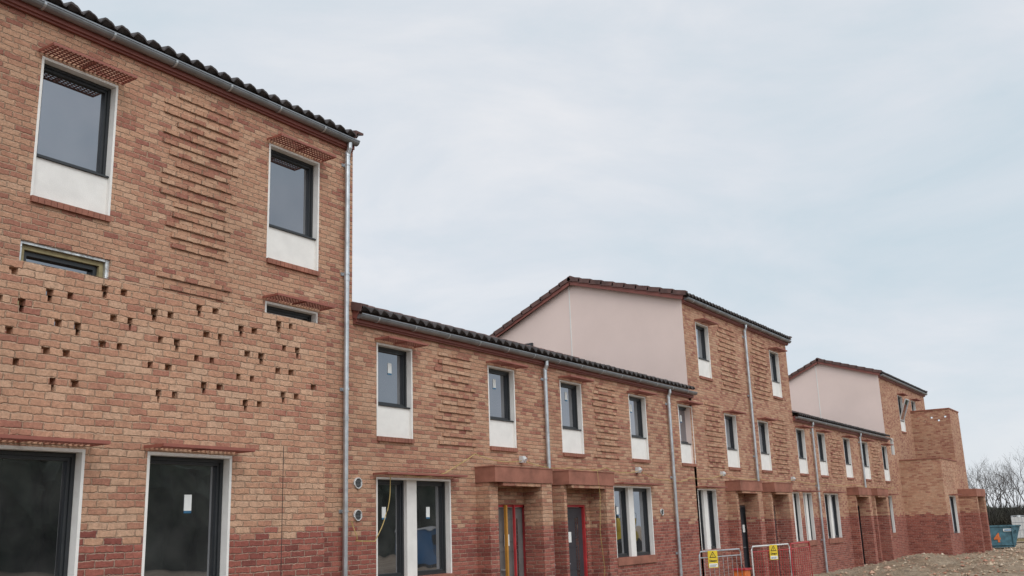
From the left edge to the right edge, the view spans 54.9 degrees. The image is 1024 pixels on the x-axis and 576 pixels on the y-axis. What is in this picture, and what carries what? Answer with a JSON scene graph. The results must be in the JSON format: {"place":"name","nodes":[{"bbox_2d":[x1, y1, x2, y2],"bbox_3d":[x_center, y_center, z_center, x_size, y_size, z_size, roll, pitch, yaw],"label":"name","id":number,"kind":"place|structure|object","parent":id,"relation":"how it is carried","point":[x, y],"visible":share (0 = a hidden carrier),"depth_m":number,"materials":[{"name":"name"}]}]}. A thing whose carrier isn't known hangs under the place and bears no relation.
{"place":"outdoors","nodes":[
{"label":"outdoors","id":0,"kind":"place"},
{"bbox_2d":[62,0,1023,507],"label":"sky","id":1,"kind":"structure","parent":0,"point":[844,179],"materials":[{"name":"white"}]},
{"bbox_2d":[732,565,751,575],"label":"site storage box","id":2,"kind":"object","parent":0,"point":[745,571],"visible":0.91,"depth_m":23.02,"materials":[{"name":"orange paint"}]},
{"bbox_2d":[811,541,1023,575],"bbox_3d":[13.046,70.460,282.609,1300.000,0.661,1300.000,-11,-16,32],"label":"ground","id":3,"kind":"structure","parent":0,"point":[947,562],"depth_m":33.17,"materials":[{"name":"brown soil"}]},
{"bbox_2d":[0,0,362,575],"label":"tall house","id":4,"kind":"structure","parent":3,"relation":"on","point":[175,314],"depth_m":11.07,"materials":[{"name":"brown brick"}]},
{"bbox_2d":[0,434,110,575],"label":"window","id":5,"kind":"structure","parent":4,"relation":"in","point":[41,488],"depth_m":8.74,"materials":[{"name":"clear glass"}]},
{"bbox_2d":[17,240,109,345],"bbox_3d":[-5.080,0.090,11.051,0.160,1.030,1.100,-11,-16,32],"label":"window","id":6,"kind":"structure","parent":4,"relation":"in","point":[31,252],"depth_m":11.16,"materials":[{"name":"metal"}]},
{"bbox_2d":[30,42,137,221],"bbox_3d":[-4.998,-1.751,11.410,0.460,1.808,1.090,-11,-16,32],"label":"window","id":7,"kind":"structure","parent":4,"relation":"in","point":[73,159],"depth_m":11.53,"materials":[{"name":"clear glass"}]},
{"bbox_2d":[141,443,254,575],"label":"window","id":8,"kind":"structure","parent":4,"relation":"in","point":[186,532],"depth_m":10.03,"materials":[{"name":"clear glass"}]},
{"bbox_2d":[262,293,334,322],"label":"window","id":9,"kind":"structure","parent":4,"relation":"in","point":[270,307],"depth_m":13.92,"materials":[{"name":"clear glass"}]},
{"bbox_2d":[266,133,336,275],"bbox_3d":[-3.095,-1.157,14.226,0.460,1.828,1.110,-11,-16,32],"label":"window","id":10,"kind":"structure","parent":4,"relation":"in","point":[293,178],"depth_m":14.38,"materials":[{"name":"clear glass"}]},
{"bbox_2d":[351,301,555,575],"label":"terraced house","id":11,"kind":"structure","parent":3,"relation":"on","point":[435,404],"depth_m":16.34,"materials":[{"name":"brown brick"}]},
{"bbox_2d":[374,336,427,443],"bbox_3d":[-1.782,1.619,15.460,0.460,1.578,0.970,-11,-16,32],"label":"window","id":12,"kind":"structure","parent":11,"relation":"in","point":[394,363],"depth_m":15.63,"materials":[{"name":"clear glass"}]},
{"bbox_2d":[373,472,467,575],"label":"window","id":13,"kind":"structure","parent":11,"relation":"in","point":[414,538],"depth_m":15.44,"materials":[{"name":"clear glass"}]},
{"bbox_2d":[486,359,528,451],"bbox_3d":[-0.121,2.162,17.910,0.460,1.578,0.970,-11,-16,32],"label":"window","id":14,"kind":"structure","parent":11,"relation":"in","point":[501,385],"depth_m":18.10,"materials":[{"name":"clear glass"}]},
{"bbox_2d":[498,505,526,575],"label":"door","id":15,"kind":"structure","parent":11,"relation":"in","point":[512,547],"depth_m":17.63,"materials":[{"name":"grey glass"}]},
{"bbox_2d":[351,454,892,575],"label":"power cable","id":16,"kind":"object","parent":11,"relation":"attached to","point":[562,468],"visible":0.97,"depth_m":19.06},
{"bbox_2d":[415,318,704,575],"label":"terraced house","id":17,"kind":"structure","parent":3,"relation":"on","point":[643,524],"depth_m":21.42,"materials":[{"name":"brown brick"}]},
{"bbox_2d":[558,375,593,457],"bbox_3d":[1.276,2.619,19.970,0.460,1.578,0.970,-11,-16,32],"label":"window","id":18,"kind":"structure","parent":17,"relation":"in","point":[570,392],"depth_m":20.18,"materials":[{"name":"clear glass"}]},
{"bbox_2d":[567,505,587,575],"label":"door","id":19,"kind":"structure","parent":17,"relation":"in","point":[576,513],"depth_m":19.57,"materials":[{"name":"grey glass"}]},
{"bbox_2d":[613,482,663,565],"bbox_3d":[2.743,5.138,21.524,0.460,1.708,1.990,-11,-16,32],"label":"window","id":20,"kind":"structure","parent":17,"relation":"in","point":[633,504],"depth_m":21.61,"materials":[{"name":"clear glass"}]},
{"bbox_2d":[627,390,657,462],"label":"window","id":21,"kind":"structure","parent":17,"relation":"in","point":[637,404],"depth_m":22.66,"materials":[{"name":"white glass"}]},
{"bbox_2d":[677,400,702,466],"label":"window","id":22,"kind":"structure","parent":17,"relation":"in","point":[686,457],"depth_m":24.75,"materials":[{"name":"white glass"}]},
{"bbox_2d":[490,276,768,575],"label":"tall house","id":23,"kind":"structure","parent":3,"relation":"on","point":[634,328],"depth_m":26.68,"materials":[{"name":"brown brick"}]},
{"bbox_2d":[694,318,717,381],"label":"window","id":24,"kind":"structure","parent":23,"relation":"in","point":[702,338],"depth_m":26.67,"materials":[{"name":"white glass"}]},
{"bbox_2d":[696,486,727,556],"bbox_3d":[5.053,5.893,24.931,0.460,1.708,1.360,-11,-16,32],"label":"window","id":25,"kind":"structure","parent":23,"relation":"in","point":[707,500],"depth_m":25.09,"materials":[{"name":"white glass"}]},
{"bbox_2d":[723,410,745,470],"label":"window","id":26,"kind":"structure","parent":23,"relation":"in","point":[730,420],"depth_m":27.38,"materials":[{"name":"white glass"}]},
{"bbox_2d":[739,505,750,573],"bbox_3d":[6.387,7.041,26.966,0.122,2.138,0.796,-11,-16,32],"label":"door","id":27,"kind":"structure","parent":23,"relation":"in","point":[742,507],"depth_m":27.03,"materials":[{"name":"black glass"}]},
{"bbox_2d":[698,548,742,575],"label":"crowd barrier","id":28,"kind":"object","parent":3,"relation":"on","point":[718,559],"visible":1,"depth_m":21.84,"materials":[{"name":"metal"}]},
{"bbox_2d":[707,550,717,567],"bbox_3d":[4.374,5.903,21.457,0.240,0.360,0.018,3,-15,-21],"label":"danger sign","id":29,"kind":"object","parent":28,"relation":"attached to","point":[712,559],"visible":1,"depth_m":21.45,"materials":[{"name":"yellow plastic"}]},
{"bbox_2d":[682,316,808,575],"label":"tall house","id":30,"kind":"structure","parent":3,"relation":"on","point":[774,427],"depth_m":29.90,"materials":[{"name":"brown brick"}]},
{"bbox_2d":[757,417,776,472],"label":"window","id":31,"kind":"structure","parent":30,"relation":"in","point":[766,464],"depth_m":29.53,"materials":[{"name":"white glass"}]},
{"bbox_2d":[773,505,780,575],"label":"door","id":32,"kind":"structure","parent":30,"relation":"in","point":[773,505],"depth_m":28.98,"materials":[{"name":"metal"}]},
{"bbox_2d":[768,347,786,399],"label":"window","id":33,"kind":"structure","parent":30,"relation":"in","point":[774,361],"depth_m":31.42,"materials":[{"name":"white glass"}]},
{"bbox_2d":[792,490,808,546],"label":"window","id":34,"kind":"structure","parent":30,"relation":"in","point":[795,495],"depth_m":30.96,"materials":[{"name":"white glass"}]},
{"bbox_2d":[751,543,791,575],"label":"crowd barrier","id":35,"kind":"object","parent":3,"relation":"on","point":[770,560],"visible":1,"depth_m":24.65,"materials":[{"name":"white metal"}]},
{"bbox_2d":[769,545,777,559],"bbox_3d":[6.576,6.641,24.775,0.240,0.360,0.018,3,-15,-21],"label":"danger sign","id":36,"kind":"object","parent":35,"relation":"attached to","point":[773,551],"visible":1,"depth_m":24.77,"materials":[{"name":"yellow plastic"}]},
{"bbox_2d":[790,541,812,575],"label":"crowd barrier","id":37,"kind":"object","parent":3,"relation":"on","point":[800,558],"visible":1,"depth_m":26.20,"materials":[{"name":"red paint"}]},
{"bbox_2d":[792,411,878,575],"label":"terraced house","id":38,"kind":"structure","parent":3,"relation":"on","point":[839,527],"depth_m":34.44,"materials":[{"name":"brown brick"}]},
{"bbox_2d":[795,425,812,475],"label":"window","id":39,"kind":"structure","parent":38,"relation":"in","point":[802,455],"depth_m":32.43,"materials":[{"name":"clear glass"}]},
{"bbox_2d":[802,490,820,545],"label":"window","id":40,"kind":"structure","parent":38,"relation":"in","point":[807,497],"depth_m":31.86,"materials":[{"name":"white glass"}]},
{"bbox_2d":[816,430,832,477],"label":"window","id":41,"kind":"structure","parent":38,"relation":"in","point":[820,436],"depth_m":34.30,"materials":[{"name":"clear glass"}]},
{"bbox_2d":[823,491,846,543],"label":"window","id":42,"kind":"structure","parent":38,"relation":"in","point":[831,500],"depth_m":34.02,"materials":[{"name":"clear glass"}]},
{"bbox_2d":[842,435,856,479],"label":"window","id":43,"kind":"structure","parent":38,"relation":"in","point":[848,462],"depth_m":36.92,"materials":[{"name":"clear glass"}]},
{"bbox_2d":[858,506,865,563],"bbox_3d":[12.812,9.145,36.454,0.110,2.138,0.796,-11,-16,32],"label":"door","id":44,"kind":"structure","parent":38,"relation":"in","point":[858,506],"depth_m":36.73,"materials":[{"name":"black glass"}]},
{"bbox_2d":[792,410,899,562],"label":"terraced house","id":45,"kind":"structure","parent":3,"relation":"on","point":[876,461],"depth_m":39.10,"materials":[{"name":"brown brick"}]},
{"bbox_2d":[861,439,874,480],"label":"window","id":46,"kind":"structure","parent":45,"relation":"in","point":[864,444],"depth_m":39.07,"materials":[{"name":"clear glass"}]},
{"bbox_2d":[881,443,892,482],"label":"window","id":47,"kind":"structure","parent":45,"relation":"in","point":[884,450],"depth_m":41.64,"materials":[{"name":"clear glass"}]},
{"bbox_2d":[888,494,898,536],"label":"window","id":48,"kind":"structure","parent":45,"relation":"in","point":[889,497],"depth_m":41.01,"materials":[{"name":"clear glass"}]},
{"bbox_2d":[788,358,992,556],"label":"tall house","id":49,"kind":"structure","parent":3,"relation":"on","point":[940,507],"depth_m":43.55,"materials":[{"name":"brown brick"}]},
{"bbox_2d":[890,438,894,454],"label":"window","id":50,"kind":"structure","parent":49,"relation":"in","point":[891,441],"depth_m":43.03,"materials":[{"name":"glass"}]},
{"bbox_2d":[897,393,908,433],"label":"window","id":51,"kind":"structure","parent":49,"relation":"in","point":[903,407],"depth_m":45.42,"materials":[{"name":"clear glass"}]},
{"bbox_2d":[910,399,920,410],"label":"window","id":52,"kind":"structure","parent":49,"relation":"in","point":[912,402],"depth_m":48.09,"materials":[{"name":"clear glass"}]},
{"bbox_2d":[949,494,961,532],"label":"window","id":53,"kind":"structure","parent":49,"relation":"in","point":[953,506],"depth_m":43.72,"materials":[{"name":"clear glass"}]},
{"bbox_2d":[827,545,1023,575],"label":"rubble","id":54,"kind":"object","parent":3,"relation":"on","point":[871,572],"visible":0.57,"depth_m":33.92,"materials":[{"name":"stone"}]},
{"bbox_2d":[967,457,1010,503],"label":"bare tree","id":55,"kind":"object","parent":3,"relation":"on","point":[970,476],"visible":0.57,"depth_m":66.29,"materials":[{"name":"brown plant"}]},
{"bbox_2d":[970,465,1019,515],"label":"bare tree","id":56,"kind":"object","parent":3,"relation":"on","point":[992,486],"visible":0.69,"depth_m":67.88,"materials":[{"name":"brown plant"}]},
{"bbox_2d":[977,461,1020,511],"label":"bare tree","id":57,"kind":"object","parent":3,"relation":"on","point":[999,499],"visible":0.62,"depth_m":69.23,"materials":[{"name":"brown plant"}]},
{"bbox_2d":[982,448,1023,500],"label":"bare tree","id":58,"kind":"object","parent":3,"relation":"on","point":[1011,472],"visible":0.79,"depth_m":70.08,"materials":[{"name":"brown plant"}]},
{"bbox_2d":[989,525,1020,547],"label":"waste skip","id":59,"kind":"object","parent":3,"relation":"on","point":[1004,536],"visible":0.67,"depth_m":48.32,"materials":[{"name":"blue paint"}]},
{"bbox_2d":[986,503,1023,525],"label":"undergrowth","id":60,"kind":"object","parent":3,"relation":"on","point":[1000,516],"visible":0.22,"depth_m":64.55,"materials":[{"name":"black plant"}]},
{"bbox_2d":[990,464,1023,514],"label":"bare tree","id":61,"kind":"object","parent":3,"relation":"on","point":[1005,489],"visible":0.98,"depth_m":66.19,"materials":[{"name":"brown plant"}]},
{"bbox_2d":[1011,515,1023,540],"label":"water tank","id":62,"kind":"object","parent":3,"relation":"on","point":[1018,520],"visible":0.59,"depth_m":55.70,"materials":[{"name":"white plastic"}]}
]}

